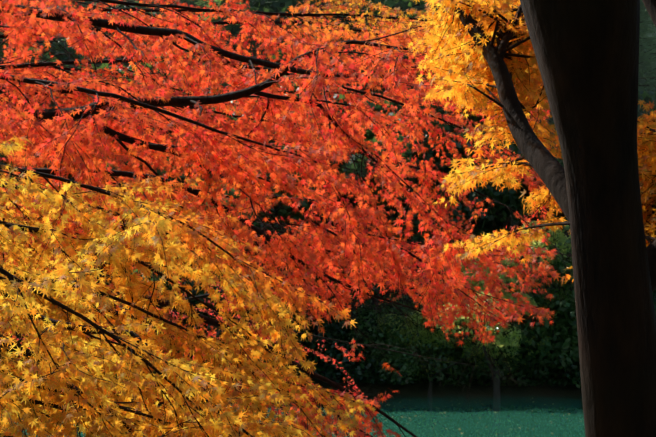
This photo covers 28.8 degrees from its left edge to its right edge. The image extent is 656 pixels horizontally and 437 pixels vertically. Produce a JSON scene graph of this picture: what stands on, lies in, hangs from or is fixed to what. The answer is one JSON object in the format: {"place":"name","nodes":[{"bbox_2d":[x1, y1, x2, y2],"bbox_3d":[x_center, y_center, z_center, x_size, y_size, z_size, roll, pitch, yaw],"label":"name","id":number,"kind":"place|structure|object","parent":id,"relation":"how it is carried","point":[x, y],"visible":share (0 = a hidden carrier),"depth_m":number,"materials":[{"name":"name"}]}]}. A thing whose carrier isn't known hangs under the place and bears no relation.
{"place":"outdoors","nodes":[
{"label":"outdoors","id":0,"kind":"place"},
{"bbox_2d":[0,135,375,436],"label":"yellow maple tree","id":1,"kind":"object","parent":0,"point":[59,383],"visible":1,"depth_m":4.76,"materials":[{"name":"yellow plant"}]},
{"bbox_2d":[0,0,572,436],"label":"red maple tree","id":2,"kind":"object","parent":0,"point":[110,110],"visible":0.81,"depth_m":7.21,"materials":[{"name":"red plant"}]},
{"bbox_2d":[2,396,585,436],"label":"lawn","id":3,"kind":"structure","parent":0,"point":[507,416],"depth_m":37.60,"materials":[{"name":"green plant"}]},
{"bbox_2d":[11,67,655,396],"bbox_3d":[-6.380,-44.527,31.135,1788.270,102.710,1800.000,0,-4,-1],"label":"terrain","id":4,"kind":"structure","parent":0,"point":[412,389],"depth_m":47.02,"materials":[{"name":"green plant"}]},
{"bbox_2d":[6,0,58,106],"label":"tree","id":5,"kind":"object","parent":4,"relation":"on","point":[38,36],"depth_m":71.89,"materials":[{"name":"green plant"}]},
{"bbox_2d":[0,209,71,374],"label":"bush","id":6,"kind":"object","parent":4,"relation":"on","point":[18,336],"visible":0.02,"depth_m":45.89,"materials":[{"name":"green plant"}]},
{"bbox_2d":[0,25,85,109],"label":"tree","id":7,"kind":"object","parent":4,"relation":"on","point":[53,59],"visible":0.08,"depth_m":58.48,"materials":[{"name":"green plant"}]},
{"bbox_2d":[6,120,100,250],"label":"tree","id":8,"kind":"object","parent":4,"relation":"on","point":[49,166],"visible":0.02,"depth_m":55.96,"materials":[{"name":"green plant"}]},
{"bbox_2d":[9,330,116,379],"bbox_3d":[-9.572,4.350,46.840,4.538,3.750,4.972,-4,-6,43],"label":"bush","id":9,"kind":"object","parent":4,"relation":"on","point":[55,344],"depth_m":45.53,"materials":[{"name":"green plant"}]},
{"bbox_2d":[7,39,135,109],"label":"tree","id":10,"kind":"object","parent":4,"relation":"on","point":[59,58],"depth_m":59.79,"materials":[{"name":"green plant"}]},
{"bbox_2d":[0,147,176,279],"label":"tree","id":11,"kind":"object","parent":4,"relation":"on","point":[18,178],"visible":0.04,"depth_m":50.19,"materials":[{"name":"green plant"}]},
{"bbox_2d":[57,0,150,50],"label":"tree","id":12,"kind":"object","parent":4,"relation":"on","point":[84,6],"visible":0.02,"depth_m":75.72,"materials":[{"name":"green plant"}]},
{"bbox_2d":[56,1,171,69],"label":"tree","id":13,"kind":"object","parent":4,"relation":"on","point":[106,33],"depth_m":66.16,"materials":[{"name":"green plant"}]},
{"bbox_2d":[86,269,181,379],"bbox_3d":[-7.676,3.948,47.445,5.054,4.176,5.536,0,-4,-6],"label":"bush","id":14,"kind":"object","parent":4,"relation":"on","point":[156,279],"depth_m":46.07,"materials":[{"name":"green plant"}]},
{"bbox_2d":[0,49,268,278],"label":"tree","id":15,"kind":"object","parent":4,"relation":"on","point":[102,67],"depth_m":53.01,"materials":[{"name":"green plant"}]},
{"bbox_2d":[90,111,231,281],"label":"tree","id":16,"kind":"object","parent":4,"relation":"on","point":[163,171],"visible":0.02,"depth_m":49.84,"materials":[{"name":"green plant"}]},
{"bbox_2d":[134,0,212,92],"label":"tree","id":17,"kind":"object","parent":4,"relation":"on","point":[184,1],"visible":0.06,"depth_m":69.93,"materials":[{"name":"green plant"}]},
{"bbox_2d":[112,75,251,160],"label":"tree","id":18,"kind":"object","parent":4,"relation":"on","point":[205,105],"depth_m":56.64,"materials":[{"name":"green plant"}]},
{"bbox_2d":[148,0,216,51],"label":"tree","id":19,"kind":"object","parent":4,"relation":"on","point":[190,3],"depth_m":71.87,"materials":[{"name":"green plant"}]},
{"bbox_2d":[130,246,249,371],"bbox_3d":[-5.266,3.132,47.962,5.609,5.295,4.946,-4,-6,41],"label":"bush","id":20,"kind":"object","parent":4,"relation":"on","point":[191,283],"visible":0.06,"depth_m":46.63,"materials":[{"name":"green plant"}]},
{"bbox_2d":[187,0,275,140],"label":"tree","id":21,"kind":"object","parent":4,"relation":"on","point":[237,29],"visible":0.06,"depth_m":62.87,"materials":[{"name":"green plant"}]},
{"bbox_2d":[159,143,317,309],"bbox_3d":[-3.677,0.790,50.467,7.027,7.583,9.403,0,-4,0],"label":"tree","id":22,"kind":"object","parent":4,"relation":"on","point":[281,212],"visible":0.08,"depth_m":48.82,"materials":[{"name":"green plant"}]},
{"bbox_2d":[226,20,279,71],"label":"tree","id":23,"kind":"object","parent":4,"relation":"on","point":[255,48],"depth_m":70.50,"materials":[{"name":"green plant"}]},
{"bbox_2d":[160,89,383,268],"bbox_3d":[-2.744,-1.669,55.179,9.076,9.001,11.375,3,-5,-37],"label":"tree","id":24,"kind":"object","parent":4,"relation":"on","point":[310,202],"depth_m":54.41,"materials":[{"name":"green plant"}]},
{"bbox_2d":[168,202,378,378],"bbox_3d":[-2.487,2.376,47.535,7.501,7.081,6.615,2,-5,-22],"label":"bush","id":25,"kind":"object","parent":4,"relation":"on","point":[332,372],"visible":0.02,"depth_m":46.03,"materials":[{"name":"green plant"}]},
{"bbox_2d":[207,0,442,229],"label":"tree","id":26,"kind":"object","parent":4,"relation":"on","point":[281,6],"visible":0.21,"depth_m":59.34,"materials":[{"name":"green plant"}]},
{"bbox_2d":[0,15,654,407],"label":"far maple wood","id":27,"kind":"object","parent":4,"relation":"on","point":[208,311],"visible":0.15,"depth_m":14.10,"materials":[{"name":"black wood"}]},
{"bbox_2d":[236,216,419,383],"bbox_3d":[-0.389,2.957,47.453,6.652,6.279,5.866,1,-4,-13],"label":"bush","id":28,"kind":"object","parent":4,"relation":"on","point":[335,329],"visible":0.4,"depth_m":46.19,"materials":[{"name":"green plant"}]},
{"bbox_2d":[257,135,469,319],"bbox_3d":[2.133,0.337,51.908,9.943,7.868,7.934,3,-5,-35],"label":"tree","id":29,"kind":"object","parent":4,"relation":"on","point":[391,217],"visible":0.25,"depth_m":50.45,"materials":[{"name":"green plant"}]},
{"bbox_2d":[281,0,469,108],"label":"tree","id":30,"kind":"object","parent":4,"relation":"on","point":[352,26],"visible":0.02,"depth_m":59.01,"materials":[{"name":"green plant"}]},
{"bbox_2d":[253,67,498,243],"bbox_3d":[1.391,-1.875,55.387,12.238,9.684,9.765,-1,-4,10],"label":"tree","id":31,"kind":"object","parent":4,"relation":"on","point":[444,125],"visible":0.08,"depth_m":53.49,"materials":[{"name":"green plant"}]},
{"bbox_2d":[341,0,442,25],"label":"tree","id":32,"kind":"object","parent":4,"relation":"on","point":[404,6],"depth_m":66.33,"materials":[{"name":"green plant"}]},
{"bbox_2d":[342,288,456,384],"bbox_3d":[2.587,4.282,47.297,5.009,3.778,4.572,-3,-5,34],"label":"bush","id":33,"kind":"object","parent":4,"relation":"on","point":[411,364],"visible":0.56,"depth_m":46.08,"materials":[{"name":"green plant"}]},
{"bbox_2d":[376,289,498,396],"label":"tree","id":34,"kind":"object","parent":4,"relation":"on","point":[427,334],"visible":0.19,"depth_m":45.85,"materials":[{"name":"green plant"}]},
{"bbox_2d":[351,45,546,228],"bbox_3d":[6.014,-2.836,57.644,10.047,9.964,12.592,-2,-5,23],"label":"tree","id":35,"kind":"object","parent":4,"relation":"on","point":[477,119],"visible":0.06,"depth_m":55.74,"materials":[{"name":"green plant"}]},
{"bbox_2d":[353,112,552,253],"bbox_3d":[5.476,-0.382,52.731,11.023,8.722,8.795,-2,-5,29],"label":"tree","id":36,"kind":"object","parent":4,"relation":"on","point":[432,152],"visible":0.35,"depth_m":51.08,"materials":[{"name":"green plant"}]},
{"bbox_2d":[394,139,571,314],"bbox_3d":[8.319,0.937,52.269,10.844,8.580,8.652,-1,-4,15],"label":"tree","id":37,"kind":"object","parent":4,"relation":"on","point":[487,228],"visible":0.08,"depth_m":51.36,"materials":[{"name":"green plant"}]},
{"bbox_2d":[418,263,560,386],"bbox_3d":[5.846,4.003,47.424,5.474,4.522,5.996,0,-4,-3],"label":"bush","id":38,"kind":"object","parent":4,"relation":"on","point":[481,376],"visible":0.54,"depth_m":45.90,"materials":[{"name":"green plant"}]},
{"bbox_2d":[433,220,570,397],"bbox_3d":[6.254,3.679,45.116,5.214,7.433,7.432,0,-4,5],"label":"tree","id":39,"kind":"object","parent":4,"relation":"on","point":[503,341],"visible":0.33,"depth_m":44.94,"materials":[{"name":"green plant"}]},
{"bbox_2d":[464,225,579,377],"bbox_3d":[8.486,3.131,47.885,6.924,5.721,7.585,0,-4,5],"label":"bush","id":40,"kind":"object","parent":4,"relation":"on","point":[559,351],"visible":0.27,"depth_m":45.89,"materials":[{"name":"green plant"}]},
{"bbox_2d":[489,122,556,262],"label":"tree","id":41,"kind":"object","parent":4,"relation":"on","point":[548,134],"depth_m":60.10,"materials":[{"name":"green plant"}]},
{"bbox_2d":[518,211,572,284],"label":"tree","id":42,"kind":"object","parent":4,"relation":"on","point":[546,230],"visible":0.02,"depth_m":54.84,"materials":[{"name":"green plant"}]},
{"bbox_2d":[532,107,569,290],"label":"tree","id":43,"kind":"object","parent":4,"relation":"on","point":[550,123],"depth_m":68.09,"materials":[{"name":"green plant"}]},
{"bbox_2d":[525,238,655,387],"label":"bush","id":44,"kind":"object","parent":4,"relation":"on","point":[572,381],"visible":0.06,"depth_m":46.37,"materials":[{"name":"green plant"}]},
{"bbox_2d":[542,86,655,118],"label":"tree","id":45,"kind":"object","parent":4,"relation":"on","point":[643,94],"depth_m":61.63,"materials":[{"name":"green plant"}]},
{"bbox_2d":[638,0,655,92],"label":"tree","id":46,"kind":"object","parent":4,"relation":"on","point":[646,45],"visible":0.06,"depth_m":72.44,"materials":[{"name":"green plant"}]},
{"bbox_2d":[638,69,655,110],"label":"tree","id":47,"kind":"object","parent":4,"relation":"on","point":[643,82],"depth_m":69.69,"materials":[{"name":"green plant"}]},
{"bbox_2d":[639,7,655,75],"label":"tree","id":48,"kind":"object","parent":4,"relation":"on","point":[650,35],"depth_m":97.86,"materials":[{"name":"green plant"}]},
{"bbox_2d":[645,18,655,66],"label":"tree","id":49,"kind":"object","parent":4,"relation":"on","point":[653,65],"visible":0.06,"depth_m":85.26,"materials":[{"name":"green plant"}]},
{"bbox_2d":[401,0,655,436],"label":"maple tree","id":50,"kind":"object","parent":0,"point":[578,60],"visible":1,"depth_m":3.38,"materials":[{"name":"yellow plant"}]}
]}

